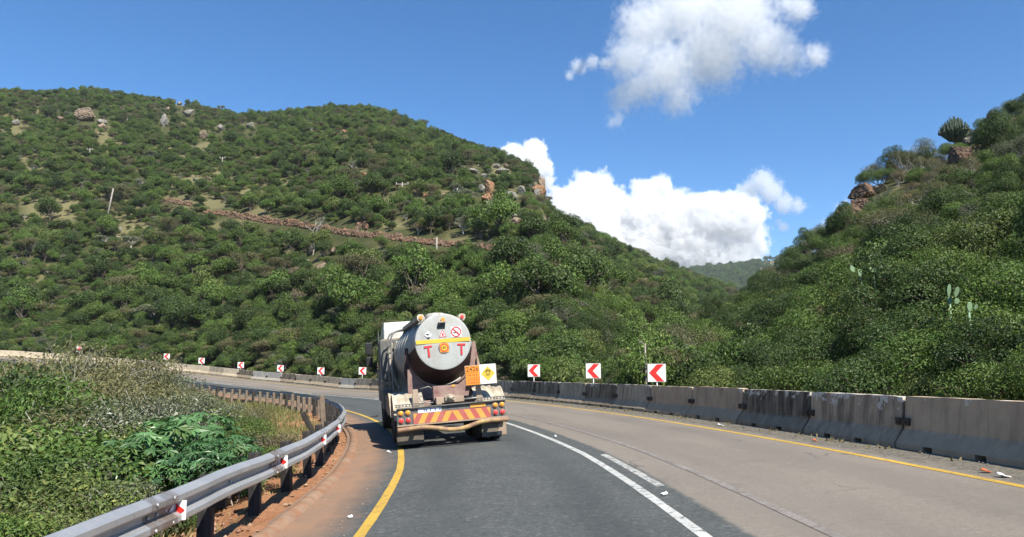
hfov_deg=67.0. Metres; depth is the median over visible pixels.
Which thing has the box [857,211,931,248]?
shrub
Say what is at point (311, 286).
hillside tree
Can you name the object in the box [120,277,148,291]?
hillside tree
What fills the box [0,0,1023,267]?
sky
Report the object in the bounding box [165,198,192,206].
rubble wall
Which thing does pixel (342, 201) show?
hillside tree
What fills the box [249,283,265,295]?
hillside tree
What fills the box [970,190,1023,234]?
shrub
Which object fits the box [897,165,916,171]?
thorn tree
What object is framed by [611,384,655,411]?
concrete barrier
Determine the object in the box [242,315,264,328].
hillside tree
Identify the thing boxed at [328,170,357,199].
hillside tree
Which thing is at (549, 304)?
hillside tree
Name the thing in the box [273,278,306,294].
hillside tree
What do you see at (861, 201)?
cliff rock
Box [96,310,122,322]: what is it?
hillside tree
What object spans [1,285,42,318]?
hillside tree
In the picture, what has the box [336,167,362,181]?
hillside tree
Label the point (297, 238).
hillside tree
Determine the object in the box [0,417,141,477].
shrub
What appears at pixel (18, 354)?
concrete barrier
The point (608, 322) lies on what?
hillside tree
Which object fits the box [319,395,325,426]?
timber post
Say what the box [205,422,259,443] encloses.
shrub
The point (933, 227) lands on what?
shrub
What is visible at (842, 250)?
shrub
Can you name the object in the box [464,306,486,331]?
hillside tree
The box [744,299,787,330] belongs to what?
shrub
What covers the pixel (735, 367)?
shrub
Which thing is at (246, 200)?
hillside tree
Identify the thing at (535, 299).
hillside tree
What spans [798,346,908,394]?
shrub
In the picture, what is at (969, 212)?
shrub
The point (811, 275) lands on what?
shrub
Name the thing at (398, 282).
hillside tree
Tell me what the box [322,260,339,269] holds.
hillside tree
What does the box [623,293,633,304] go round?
hillside tree
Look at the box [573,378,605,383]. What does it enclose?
shrub
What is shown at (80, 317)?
hillside tree
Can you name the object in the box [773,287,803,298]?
shrub
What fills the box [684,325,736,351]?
shrub
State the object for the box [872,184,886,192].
cliff rock
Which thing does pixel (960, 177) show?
shrub
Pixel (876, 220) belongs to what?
shrub
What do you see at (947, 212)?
shrub
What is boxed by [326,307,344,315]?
hillside tree
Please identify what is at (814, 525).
faded line
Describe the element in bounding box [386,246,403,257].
hillside tree
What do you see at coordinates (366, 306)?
hillside tree
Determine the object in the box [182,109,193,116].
boulder
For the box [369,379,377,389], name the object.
concrete barrier
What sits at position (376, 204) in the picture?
hillside tree
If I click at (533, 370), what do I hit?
chevron sign
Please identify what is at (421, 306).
hillside tree
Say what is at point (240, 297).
hillside tree
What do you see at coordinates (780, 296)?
shrub
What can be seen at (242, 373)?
concrete barrier
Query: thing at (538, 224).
hillside tree
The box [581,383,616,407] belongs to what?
concrete barrier
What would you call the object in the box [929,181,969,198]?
shrub
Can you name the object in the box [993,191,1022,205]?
shrub
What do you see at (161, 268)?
hillside tree
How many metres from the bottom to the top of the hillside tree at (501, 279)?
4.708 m
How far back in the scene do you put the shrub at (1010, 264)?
20.07 m
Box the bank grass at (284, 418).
[192,392,320,453]
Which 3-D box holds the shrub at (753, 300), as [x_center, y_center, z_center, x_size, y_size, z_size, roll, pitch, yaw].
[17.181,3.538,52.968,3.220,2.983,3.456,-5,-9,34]
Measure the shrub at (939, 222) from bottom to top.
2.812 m
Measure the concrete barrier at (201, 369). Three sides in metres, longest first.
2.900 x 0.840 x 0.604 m
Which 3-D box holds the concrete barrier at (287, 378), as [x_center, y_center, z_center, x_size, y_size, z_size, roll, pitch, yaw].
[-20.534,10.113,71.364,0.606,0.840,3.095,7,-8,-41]
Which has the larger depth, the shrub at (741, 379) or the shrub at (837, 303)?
the shrub at (837, 303)
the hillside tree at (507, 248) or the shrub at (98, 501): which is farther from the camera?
the hillside tree at (507, 248)
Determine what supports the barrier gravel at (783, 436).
on the road
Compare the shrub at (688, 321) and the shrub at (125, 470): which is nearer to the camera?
the shrub at (125, 470)
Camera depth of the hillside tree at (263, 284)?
94.67 m
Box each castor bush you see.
[95,412,247,536]
[151,434,267,504]
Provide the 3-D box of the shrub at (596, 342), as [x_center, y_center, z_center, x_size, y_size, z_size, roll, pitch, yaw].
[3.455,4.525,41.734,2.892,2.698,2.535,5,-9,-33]
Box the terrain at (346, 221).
[0,97,1022,536]
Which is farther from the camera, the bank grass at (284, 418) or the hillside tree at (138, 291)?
the hillside tree at (138, 291)
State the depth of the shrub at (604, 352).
43.25 m
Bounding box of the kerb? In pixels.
[207,393,358,536]
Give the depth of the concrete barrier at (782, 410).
16.43 m
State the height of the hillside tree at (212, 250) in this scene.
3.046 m
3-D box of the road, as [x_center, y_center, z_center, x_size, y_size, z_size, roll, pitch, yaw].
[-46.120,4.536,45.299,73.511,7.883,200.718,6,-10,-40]
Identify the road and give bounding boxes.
[0,356,1023,536]
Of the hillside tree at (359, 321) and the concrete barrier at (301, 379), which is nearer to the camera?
the concrete barrier at (301, 379)
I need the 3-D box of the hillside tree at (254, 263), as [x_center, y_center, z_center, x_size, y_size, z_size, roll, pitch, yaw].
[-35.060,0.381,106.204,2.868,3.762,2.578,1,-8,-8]
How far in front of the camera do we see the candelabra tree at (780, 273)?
86.39 m
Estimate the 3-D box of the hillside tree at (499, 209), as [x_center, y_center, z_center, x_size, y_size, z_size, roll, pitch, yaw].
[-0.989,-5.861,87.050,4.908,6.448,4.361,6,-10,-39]
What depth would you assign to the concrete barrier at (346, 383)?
62.08 m
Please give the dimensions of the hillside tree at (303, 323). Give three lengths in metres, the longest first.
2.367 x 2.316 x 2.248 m
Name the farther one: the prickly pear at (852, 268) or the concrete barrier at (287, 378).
the concrete barrier at (287, 378)
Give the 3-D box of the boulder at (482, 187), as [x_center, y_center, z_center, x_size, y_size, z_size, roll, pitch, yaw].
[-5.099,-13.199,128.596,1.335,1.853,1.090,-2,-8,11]
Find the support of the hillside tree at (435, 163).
on the terrain at (346, 221)
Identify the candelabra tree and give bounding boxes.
[767,267,792,279]
[938,116,970,143]
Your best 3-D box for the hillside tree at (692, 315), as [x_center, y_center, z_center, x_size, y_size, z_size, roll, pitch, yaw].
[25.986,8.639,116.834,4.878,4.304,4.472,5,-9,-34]
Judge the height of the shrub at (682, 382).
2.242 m
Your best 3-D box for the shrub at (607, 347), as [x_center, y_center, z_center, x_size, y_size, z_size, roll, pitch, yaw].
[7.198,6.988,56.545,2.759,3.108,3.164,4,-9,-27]
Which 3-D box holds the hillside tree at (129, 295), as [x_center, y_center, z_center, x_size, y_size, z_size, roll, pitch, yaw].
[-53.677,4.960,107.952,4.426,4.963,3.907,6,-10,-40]
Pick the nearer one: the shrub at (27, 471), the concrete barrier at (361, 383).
the shrub at (27, 471)
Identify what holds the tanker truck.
on the road
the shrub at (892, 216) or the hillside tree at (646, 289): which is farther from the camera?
the hillside tree at (646, 289)
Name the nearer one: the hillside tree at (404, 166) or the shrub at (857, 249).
the shrub at (857, 249)
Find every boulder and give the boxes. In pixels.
[11,119,19,124]
[74,107,94,120]
[96,119,106,123]
[98,123,106,131]
[160,113,167,125]
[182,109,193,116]
[199,131,207,137]
[217,124,223,130]
[246,122,254,127]
[309,245,313,255]
[317,262,325,268]
[328,246,335,253]
[468,168,479,173]
[478,184,484,192]
[481,193,490,202]
[484,180,493,195]
[495,167,509,173]
[507,191,516,199]
[509,217,520,224]
[517,185,525,193]
[532,185,545,198]
[534,188,539,194]
[538,177,544,186]
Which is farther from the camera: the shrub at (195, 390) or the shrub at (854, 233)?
the shrub at (854, 233)
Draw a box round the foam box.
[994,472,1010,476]
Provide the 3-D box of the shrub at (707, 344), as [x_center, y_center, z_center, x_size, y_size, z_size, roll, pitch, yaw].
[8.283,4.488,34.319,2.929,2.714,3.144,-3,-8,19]
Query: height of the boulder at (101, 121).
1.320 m
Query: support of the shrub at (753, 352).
on the terrain at (346, 221)
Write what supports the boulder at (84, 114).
on the terrain at (346, 221)
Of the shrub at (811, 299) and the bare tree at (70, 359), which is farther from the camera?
the shrub at (811, 299)
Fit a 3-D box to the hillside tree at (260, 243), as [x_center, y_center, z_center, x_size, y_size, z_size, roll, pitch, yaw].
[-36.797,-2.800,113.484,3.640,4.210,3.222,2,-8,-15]
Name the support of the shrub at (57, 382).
on the terrain at (346, 221)
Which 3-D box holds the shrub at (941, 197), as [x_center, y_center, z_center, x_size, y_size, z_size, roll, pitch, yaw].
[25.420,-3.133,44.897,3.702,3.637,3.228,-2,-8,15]
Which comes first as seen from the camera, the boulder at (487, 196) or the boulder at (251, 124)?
the boulder at (487, 196)
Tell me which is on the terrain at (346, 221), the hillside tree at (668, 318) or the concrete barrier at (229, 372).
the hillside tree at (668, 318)
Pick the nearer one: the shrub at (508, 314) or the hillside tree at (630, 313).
the shrub at (508, 314)
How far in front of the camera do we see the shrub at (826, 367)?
18.13 m
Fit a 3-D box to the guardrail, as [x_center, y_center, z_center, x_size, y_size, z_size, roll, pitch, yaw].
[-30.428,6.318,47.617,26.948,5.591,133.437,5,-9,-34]
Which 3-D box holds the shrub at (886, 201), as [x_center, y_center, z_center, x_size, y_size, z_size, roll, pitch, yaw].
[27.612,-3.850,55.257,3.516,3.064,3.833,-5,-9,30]
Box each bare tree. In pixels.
[39,329,95,401]
[305,217,328,254]
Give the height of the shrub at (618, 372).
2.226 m
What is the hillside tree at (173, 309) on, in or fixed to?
on the terrain at (346, 221)
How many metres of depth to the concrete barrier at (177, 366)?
86.67 m
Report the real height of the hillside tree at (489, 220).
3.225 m
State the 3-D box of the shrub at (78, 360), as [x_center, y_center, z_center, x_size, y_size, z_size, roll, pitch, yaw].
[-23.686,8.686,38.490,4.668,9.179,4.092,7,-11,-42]
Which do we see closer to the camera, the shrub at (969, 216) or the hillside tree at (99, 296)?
the shrub at (969, 216)
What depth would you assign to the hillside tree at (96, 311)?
106.01 m
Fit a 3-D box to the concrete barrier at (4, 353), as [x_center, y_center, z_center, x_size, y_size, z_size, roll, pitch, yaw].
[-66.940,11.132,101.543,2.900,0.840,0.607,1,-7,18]
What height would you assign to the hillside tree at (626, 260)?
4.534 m
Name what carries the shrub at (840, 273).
on the terrain at (346, 221)
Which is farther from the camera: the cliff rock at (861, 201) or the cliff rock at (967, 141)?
the cliff rock at (967, 141)
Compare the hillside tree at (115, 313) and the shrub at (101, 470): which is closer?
the shrub at (101, 470)
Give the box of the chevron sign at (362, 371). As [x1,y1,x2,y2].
[359,367,365,377]
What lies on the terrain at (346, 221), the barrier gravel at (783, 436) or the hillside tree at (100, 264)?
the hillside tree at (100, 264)
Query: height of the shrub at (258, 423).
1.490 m
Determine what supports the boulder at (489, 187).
on the terrain at (346, 221)
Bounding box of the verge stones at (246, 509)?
[180,416,346,536]
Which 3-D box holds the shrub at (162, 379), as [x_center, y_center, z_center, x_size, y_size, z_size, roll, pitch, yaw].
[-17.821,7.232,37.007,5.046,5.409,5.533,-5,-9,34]
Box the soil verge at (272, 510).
[170,413,346,536]
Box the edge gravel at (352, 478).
[285,415,392,536]
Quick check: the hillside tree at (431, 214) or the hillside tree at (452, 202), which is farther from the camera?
the hillside tree at (452, 202)
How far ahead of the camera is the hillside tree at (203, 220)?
134.23 m
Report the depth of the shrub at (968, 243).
25.72 m
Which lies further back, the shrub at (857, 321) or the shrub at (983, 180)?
the shrub at (983, 180)
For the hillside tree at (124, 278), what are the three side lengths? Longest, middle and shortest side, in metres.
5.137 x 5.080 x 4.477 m
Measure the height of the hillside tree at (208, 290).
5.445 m
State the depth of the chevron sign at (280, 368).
74.85 m
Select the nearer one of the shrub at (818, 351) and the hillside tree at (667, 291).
the shrub at (818, 351)
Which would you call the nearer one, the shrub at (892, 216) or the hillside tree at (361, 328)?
the shrub at (892, 216)
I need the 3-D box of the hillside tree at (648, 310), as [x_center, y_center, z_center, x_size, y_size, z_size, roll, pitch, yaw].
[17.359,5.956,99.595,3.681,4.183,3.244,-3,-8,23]
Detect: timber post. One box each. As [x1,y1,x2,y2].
[300,411,314,434]
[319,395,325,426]
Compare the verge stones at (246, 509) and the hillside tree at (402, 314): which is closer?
the verge stones at (246, 509)
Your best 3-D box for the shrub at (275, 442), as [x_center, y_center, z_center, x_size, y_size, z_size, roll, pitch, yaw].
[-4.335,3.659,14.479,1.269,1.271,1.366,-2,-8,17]
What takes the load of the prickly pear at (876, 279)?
on the terrain at (346, 221)
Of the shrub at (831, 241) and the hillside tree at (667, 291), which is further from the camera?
the hillside tree at (667, 291)
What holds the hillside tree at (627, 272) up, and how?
on the terrain at (346, 221)
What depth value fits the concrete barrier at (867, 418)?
13.48 m
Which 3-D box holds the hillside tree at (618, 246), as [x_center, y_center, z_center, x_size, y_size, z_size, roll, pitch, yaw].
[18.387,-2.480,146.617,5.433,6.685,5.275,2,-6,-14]
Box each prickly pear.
[850,266,865,299]
[869,265,884,315]
[947,284,959,350]
[967,302,977,379]
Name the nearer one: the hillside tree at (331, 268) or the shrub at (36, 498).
the shrub at (36, 498)
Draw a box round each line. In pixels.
[8,357,1023,487]
[18,360,845,536]
[70,371,403,536]
[201,381,711,536]
[600,454,664,485]
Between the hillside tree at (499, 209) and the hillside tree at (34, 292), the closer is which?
the hillside tree at (499, 209)
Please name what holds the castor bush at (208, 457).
on the soil verge at (272, 510)
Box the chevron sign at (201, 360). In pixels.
[198,358,204,365]
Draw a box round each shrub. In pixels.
[0,351,144,410]
[0,362,59,406]
[0,363,79,419]
[0,372,127,429]
[0,373,82,425]
[0,397,137,434]
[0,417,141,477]
[0,421,115,469]
[0,438,174,535]
[0,454,101,512]
[0,465,115,528]
[0,481,97,532]
[0,509,73,536]
[0,510,91,536]
[4,422,181,491]
[12,413,136,441]
[15,476,167,536]
[21,454,182,536]
[26,351,86,380]
[30,400,134,443]
[31,511,160,536]
[35,337,168,405]
[45,395,208,456]
[47,380,189,417]
[63,351,188,415]
[75,477,193,534]
[83,393,204,429]
[97,365,193,404]
[110,369,208,413]
[133,396,248,482]
[157,388,217,413]
[178,390,247,414]
[198,406,248,423]
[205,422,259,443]
[208,414,277,443]
[224,442,298,483]
[241,430,300,451]
[497,309,532,329]
[509,287,535,303]
[512,356,546,379]
[518,296,538,307]
[523,313,566,334]
[526,356,556,380]
[533,304,579,326]
[535,296,587,312]
[541,289,571,299]
[550,327,604,357]
[564,318,593,332]
[568,309,609,338]
[570,278,589,298]
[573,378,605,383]
[576,293,597,307]
[579,297,612,320]
[586,336,608,360]
[598,328,614,342]
[601,359,626,380]
[605,343,616,352]
[610,364,622,381]
[651,323,725,347]
[671,356,738,386]
[682,341,720,352]
[682,363,737,387]
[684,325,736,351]
[687,319,709,326]
[693,317,721,327]
[712,337,753,355]
[713,313,740,335]
[714,330,758,346]
[716,304,749,326]
[722,364,750,380]
[726,339,779,371]
[730,370,751,387]
[732,300,778,331]
[732,347,812,387]
[732,358,838,390]
[734,290,769,307]
[736,302,757,312]
[737,298,759,306]
[741,332,824,350]
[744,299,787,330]
[755,273,795,299]
[757,326,865,369]
[758,291,789,307]
[759,326,836,366]
[762,290,794,305]
[766,307,856,346]
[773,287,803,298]
[775,283,818,311]
[785,281,834,312]
[786,287,821,307]
[794,261,831,289]
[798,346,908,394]
[803,315,850,333]
[803,363,870,393]
[812,275,823,291]
[815,259,905,300]
[818,238,859,260]
[819,243,855,260]
[819,252,888,283]
[825,232,863,245]
[826,258,911,309]
[826,285,892,332]
[827,242,860,253]
[829,224,869,244]
[829,304,916,354]
[835,254,944,320]
[847,299,951,378]
[850,204,928,232]
[850,242,874,255]
[851,209,871,230]
[855,327,969,391]
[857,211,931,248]
[862,205,903,223]
[867,216,898,229]
[872,192,917,209]
[873,245,999,307]
[876,256,1001,325]
[879,207,941,228]
[891,252,997,273]
[892,242,948,265]
[894,370,964,397]
[899,203,932,221]
[914,185,979,224]
[917,304,1023,374]
[919,215,954,232]
[920,223,942,233]
[925,222,969,246]
[926,262,1023,336]
[927,315,1023,387]
[928,355,1023,400]
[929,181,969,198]
[933,163,980,187]
[938,197,980,221]
[938,221,1018,264]
[939,205,1002,233]
[947,254,1023,311]
[951,189,976,202]
[956,210,977,221]
[957,191,1015,213]
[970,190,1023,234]
[971,170,1010,190]
[974,191,1011,214]
[976,160,1003,177]
[977,170,1023,198]
[988,161,1023,189]
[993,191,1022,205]
[993,232,1023,260]
[995,235,1023,271]
[996,258,1023,298]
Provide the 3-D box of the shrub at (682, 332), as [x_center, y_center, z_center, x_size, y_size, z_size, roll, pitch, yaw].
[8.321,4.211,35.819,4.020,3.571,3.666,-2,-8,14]
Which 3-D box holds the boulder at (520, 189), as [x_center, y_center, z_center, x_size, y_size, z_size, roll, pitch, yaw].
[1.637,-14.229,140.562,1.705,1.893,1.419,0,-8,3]
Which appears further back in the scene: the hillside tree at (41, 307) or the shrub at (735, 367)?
the hillside tree at (41, 307)
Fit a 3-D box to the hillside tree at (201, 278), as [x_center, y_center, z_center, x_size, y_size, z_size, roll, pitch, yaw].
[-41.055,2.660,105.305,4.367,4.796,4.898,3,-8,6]
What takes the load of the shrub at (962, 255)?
on the terrain at (346, 221)
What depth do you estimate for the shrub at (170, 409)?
19.01 m
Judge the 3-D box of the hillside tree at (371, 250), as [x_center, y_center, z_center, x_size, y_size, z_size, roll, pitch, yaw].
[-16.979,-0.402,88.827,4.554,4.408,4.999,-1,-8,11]
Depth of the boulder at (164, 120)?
260.33 m
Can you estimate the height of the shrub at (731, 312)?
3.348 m
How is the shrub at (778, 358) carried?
on the terrain at (346, 221)
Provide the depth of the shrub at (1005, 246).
24.13 m
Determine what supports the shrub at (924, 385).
on the terrain at (346, 221)
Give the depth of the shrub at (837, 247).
46.97 m
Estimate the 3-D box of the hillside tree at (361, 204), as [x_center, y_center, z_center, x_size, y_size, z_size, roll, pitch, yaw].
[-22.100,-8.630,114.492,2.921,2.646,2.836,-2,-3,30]
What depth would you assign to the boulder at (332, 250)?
102.13 m
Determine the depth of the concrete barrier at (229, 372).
79.44 m
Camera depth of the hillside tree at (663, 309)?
107.69 m
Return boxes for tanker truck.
[365,313,508,446]
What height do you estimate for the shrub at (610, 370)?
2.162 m
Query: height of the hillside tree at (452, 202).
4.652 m
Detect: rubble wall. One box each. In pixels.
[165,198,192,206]
[203,209,493,249]
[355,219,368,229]
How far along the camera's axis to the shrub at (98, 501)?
8.78 m
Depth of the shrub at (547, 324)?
46.12 m
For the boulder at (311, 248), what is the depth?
105.91 m
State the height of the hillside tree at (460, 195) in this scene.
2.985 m
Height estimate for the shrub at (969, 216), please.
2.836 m
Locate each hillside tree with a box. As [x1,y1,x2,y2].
[0,257,24,275]
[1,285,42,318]
[5,280,43,301]
[29,301,57,313]
[32,240,60,262]
[33,193,62,218]
[45,285,69,298]
[63,311,93,325]
[64,292,99,309]
[87,257,118,279]
[87,305,113,316]
[94,290,108,302]
[96,181,119,203]
[96,213,118,234]
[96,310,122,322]
[101,284,123,305]
[108,274,140,285]
[110,286,142,306]
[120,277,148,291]
[125,261,151,276]
[130,304,152,312]
[132,284,151,296]
[136,266,164,284]
[143,287,169,300]
[145,306,165,323]
[147,262,169,273]
[150,293,182,316]
[157,271,186,289]
[161,296,198,323]
[165,261,190,278]
[177,302,213,323]
[178,224,203,241]
[180,252,207,273]
[190,216,212,226]
[190,280,217,305]
[191,270,225,286]
[193,308,219,320]
[194,263,232,278]
[202,248,226,259]
[205,319,228,336]
[210,284,240,305]
[212,257,242,272]
[214,304,238,318]
[225,294,251,309]
[227,251,267,272]
[229,225,251,247]
[231,270,257,285]
[232,304,263,325]
[237,191,260,210]
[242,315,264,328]
[246,257,264,273]
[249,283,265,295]
[250,236,272,251]
[254,269,290,294]
[260,246,286,258]
[266,257,293,269]
[270,290,296,318]
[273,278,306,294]
[279,228,309,254]
[289,268,316,284]
[296,307,318,317]
[297,340,315,353]
[298,318,313,330]
[301,276,326,295]
[306,190,322,209]
[310,293,331,302]
[314,295,334,313]
[315,269,363,301]
[317,181,333,194]
[317,262,344,278]
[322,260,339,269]
[325,273,381,330]
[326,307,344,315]
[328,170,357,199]
[328,196,340,215]
[329,334,349,351]
[335,238,363,256]
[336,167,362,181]
[338,198,355,207]
[344,206,362,221]
[345,248,382,269]
[348,314,371,333]
[354,202,369,207]
[354,297,373,310]
[354,336,375,350]
[356,322,376,333]
[359,172,381,194]
[360,290,394,313]
[366,263,389,281]
[367,197,394,211]
[370,178,391,196]
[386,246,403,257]
[389,241,444,289]
[391,272,422,295]
[394,311,412,321]
[395,135,413,144]
[396,159,415,172]
[398,241,426,256]
[406,179,430,197]
[407,200,424,217]
[410,148,426,167]
[416,303,431,313]
[422,205,442,234]
[423,148,440,160]
[423,158,441,167]
[424,287,448,302]
[428,164,443,178]
[436,191,458,222]
[438,150,464,173]
[438,213,457,229]
[443,278,471,297]
[457,192,475,206]
[462,206,489,223]
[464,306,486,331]
[465,216,488,239]
[473,209,495,222]
[477,255,516,276]
[477,259,516,297]
[478,190,520,233]
[482,233,535,266]
[493,329,520,347]
[507,252,556,289]
[519,216,552,237]
[519,293,560,307]
[520,207,543,214]
[530,332,549,344]
[531,210,544,218]
[536,295,570,317]
[537,236,575,265]
[549,218,582,242]
[560,248,614,296]
[560,262,584,283]
[564,238,593,255]
[567,234,590,246]
[582,245,603,253]
[583,230,600,244]
[599,238,623,255]
[599,242,616,255]
[601,233,616,243]
[603,259,633,289]
[603,316,615,331]
[608,293,630,313]
[610,311,640,329]
[615,255,628,264]
[615,263,634,281]
[622,305,640,320]
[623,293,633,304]
[631,266,644,277]
[631,294,663,305]
[632,291,653,304]
[633,285,657,297]
[633,299,658,320]
[639,281,660,287]
[649,321,662,330]
[651,279,689,304]
[655,299,674,317]
[656,311,688,323]
[663,296,691,316]
[671,310,694,322]
[672,315,686,325]
[684,304,697,313]
[686,311,699,319]
[696,296,712,306]
[709,291,730,304]
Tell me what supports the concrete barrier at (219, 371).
on the road
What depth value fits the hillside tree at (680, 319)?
87.76 m
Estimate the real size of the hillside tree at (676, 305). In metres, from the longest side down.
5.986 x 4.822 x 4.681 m
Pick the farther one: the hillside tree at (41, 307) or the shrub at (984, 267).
the hillside tree at (41, 307)
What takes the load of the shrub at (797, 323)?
on the terrain at (346, 221)
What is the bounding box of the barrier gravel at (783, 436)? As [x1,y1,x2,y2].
[517,399,1023,478]
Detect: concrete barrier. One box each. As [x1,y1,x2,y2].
[0,350,9,356]
[8,350,27,357]
[24,352,42,358]
[41,353,58,359]
[164,363,179,370]
[178,364,194,372]
[193,365,210,373]
[207,367,223,375]
[222,368,238,376]
[236,369,252,378]
[251,371,267,379]
[265,372,281,381]
[280,373,296,382]
[294,374,310,384]
[309,375,327,385]
[323,377,340,387]
[338,378,355,388]
[353,378,370,388]
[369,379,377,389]
[492,381,512,397]
[509,381,537,399]
[531,382,560,401]
[555,382,586,404]
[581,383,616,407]
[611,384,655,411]
[645,386,692,416]
[687,387,746,423]
[737,389,811,432]
[803,392,905,447]
[894,396,1023,467]
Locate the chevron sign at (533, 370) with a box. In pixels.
[528,364,539,380]
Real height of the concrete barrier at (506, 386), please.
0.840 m
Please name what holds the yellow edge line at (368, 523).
on the road
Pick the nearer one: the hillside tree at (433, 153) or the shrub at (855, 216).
the shrub at (855, 216)
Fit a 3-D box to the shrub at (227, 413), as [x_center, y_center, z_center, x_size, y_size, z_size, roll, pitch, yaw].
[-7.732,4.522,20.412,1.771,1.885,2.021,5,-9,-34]
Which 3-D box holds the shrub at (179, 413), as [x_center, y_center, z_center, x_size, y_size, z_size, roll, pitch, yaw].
[-7.316,4.229,17.634,2.584,2.662,2.435,-1,-8,6]
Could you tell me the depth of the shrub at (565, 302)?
50.51 m
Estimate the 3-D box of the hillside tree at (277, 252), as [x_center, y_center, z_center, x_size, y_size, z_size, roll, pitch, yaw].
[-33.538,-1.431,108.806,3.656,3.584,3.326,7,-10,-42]
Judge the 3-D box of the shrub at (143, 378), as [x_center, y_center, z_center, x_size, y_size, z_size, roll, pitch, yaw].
[-15.296,6.091,29.982,5.046,5.880,5.533,4,-9,-26]
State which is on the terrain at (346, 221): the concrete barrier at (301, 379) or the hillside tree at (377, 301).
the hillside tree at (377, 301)
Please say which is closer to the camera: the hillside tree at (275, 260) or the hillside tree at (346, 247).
the hillside tree at (346, 247)
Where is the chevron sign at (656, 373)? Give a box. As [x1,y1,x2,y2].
[647,364,665,385]
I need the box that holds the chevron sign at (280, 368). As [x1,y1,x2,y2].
[277,365,283,372]
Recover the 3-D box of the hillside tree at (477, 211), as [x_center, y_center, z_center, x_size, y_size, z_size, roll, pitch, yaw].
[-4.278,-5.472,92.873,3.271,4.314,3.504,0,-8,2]
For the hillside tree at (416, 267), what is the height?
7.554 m
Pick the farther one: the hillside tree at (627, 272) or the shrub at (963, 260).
the hillside tree at (627, 272)
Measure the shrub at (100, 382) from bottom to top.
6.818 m
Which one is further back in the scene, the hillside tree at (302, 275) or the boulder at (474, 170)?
the boulder at (474, 170)
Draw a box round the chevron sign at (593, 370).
[586,363,600,382]
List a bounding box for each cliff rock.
[836,203,866,231]
[847,182,875,199]
[850,198,868,204]
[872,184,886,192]
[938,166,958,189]
[947,146,971,166]
[957,136,974,145]
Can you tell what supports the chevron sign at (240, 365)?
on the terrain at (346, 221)
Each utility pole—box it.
[107,188,113,213]
[639,341,646,384]
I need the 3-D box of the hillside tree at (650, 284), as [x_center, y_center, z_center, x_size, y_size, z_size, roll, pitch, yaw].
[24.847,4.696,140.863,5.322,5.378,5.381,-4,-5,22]
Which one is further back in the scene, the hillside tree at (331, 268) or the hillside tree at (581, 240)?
the hillside tree at (581, 240)
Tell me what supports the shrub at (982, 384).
on the terrain at (346, 221)
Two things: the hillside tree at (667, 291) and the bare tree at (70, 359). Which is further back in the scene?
the hillside tree at (667, 291)
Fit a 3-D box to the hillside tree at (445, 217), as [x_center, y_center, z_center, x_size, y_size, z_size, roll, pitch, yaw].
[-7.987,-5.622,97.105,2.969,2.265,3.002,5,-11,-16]
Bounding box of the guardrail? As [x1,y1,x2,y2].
[1,359,346,536]
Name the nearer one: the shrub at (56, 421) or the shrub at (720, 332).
the shrub at (56, 421)
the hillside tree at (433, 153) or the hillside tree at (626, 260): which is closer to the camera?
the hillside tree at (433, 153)
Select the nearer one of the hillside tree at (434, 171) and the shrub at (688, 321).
the shrub at (688, 321)
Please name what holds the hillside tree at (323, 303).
on the terrain at (346, 221)
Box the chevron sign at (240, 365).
[237,362,243,368]
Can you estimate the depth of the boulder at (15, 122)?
231.73 m
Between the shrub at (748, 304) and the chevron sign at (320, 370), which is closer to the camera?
the shrub at (748, 304)
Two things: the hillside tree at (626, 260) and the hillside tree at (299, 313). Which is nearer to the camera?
the hillside tree at (299, 313)
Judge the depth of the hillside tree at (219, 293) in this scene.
97.98 m
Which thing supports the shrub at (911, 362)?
on the terrain at (346, 221)
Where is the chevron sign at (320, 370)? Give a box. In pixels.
[317,367,323,375]
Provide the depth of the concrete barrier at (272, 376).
73.34 m
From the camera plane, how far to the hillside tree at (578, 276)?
60.59 m
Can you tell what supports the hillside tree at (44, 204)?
on the terrain at (346, 221)
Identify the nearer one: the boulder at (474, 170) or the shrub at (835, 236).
the shrub at (835, 236)
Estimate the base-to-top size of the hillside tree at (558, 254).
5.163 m
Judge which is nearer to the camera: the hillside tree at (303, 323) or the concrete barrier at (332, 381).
the concrete barrier at (332, 381)
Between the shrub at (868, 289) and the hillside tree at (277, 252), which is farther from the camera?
the hillside tree at (277, 252)
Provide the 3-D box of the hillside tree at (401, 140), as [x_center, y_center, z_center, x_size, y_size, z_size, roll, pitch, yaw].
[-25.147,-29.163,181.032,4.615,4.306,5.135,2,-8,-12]
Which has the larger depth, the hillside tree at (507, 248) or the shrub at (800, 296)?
the hillside tree at (507, 248)
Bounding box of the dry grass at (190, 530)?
[160,410,320,536]
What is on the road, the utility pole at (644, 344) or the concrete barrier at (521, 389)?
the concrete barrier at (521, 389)
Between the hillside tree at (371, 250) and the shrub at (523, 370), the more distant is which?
the hillside tree at (371, 250)
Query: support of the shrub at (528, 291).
on the terrain at (346, 221)

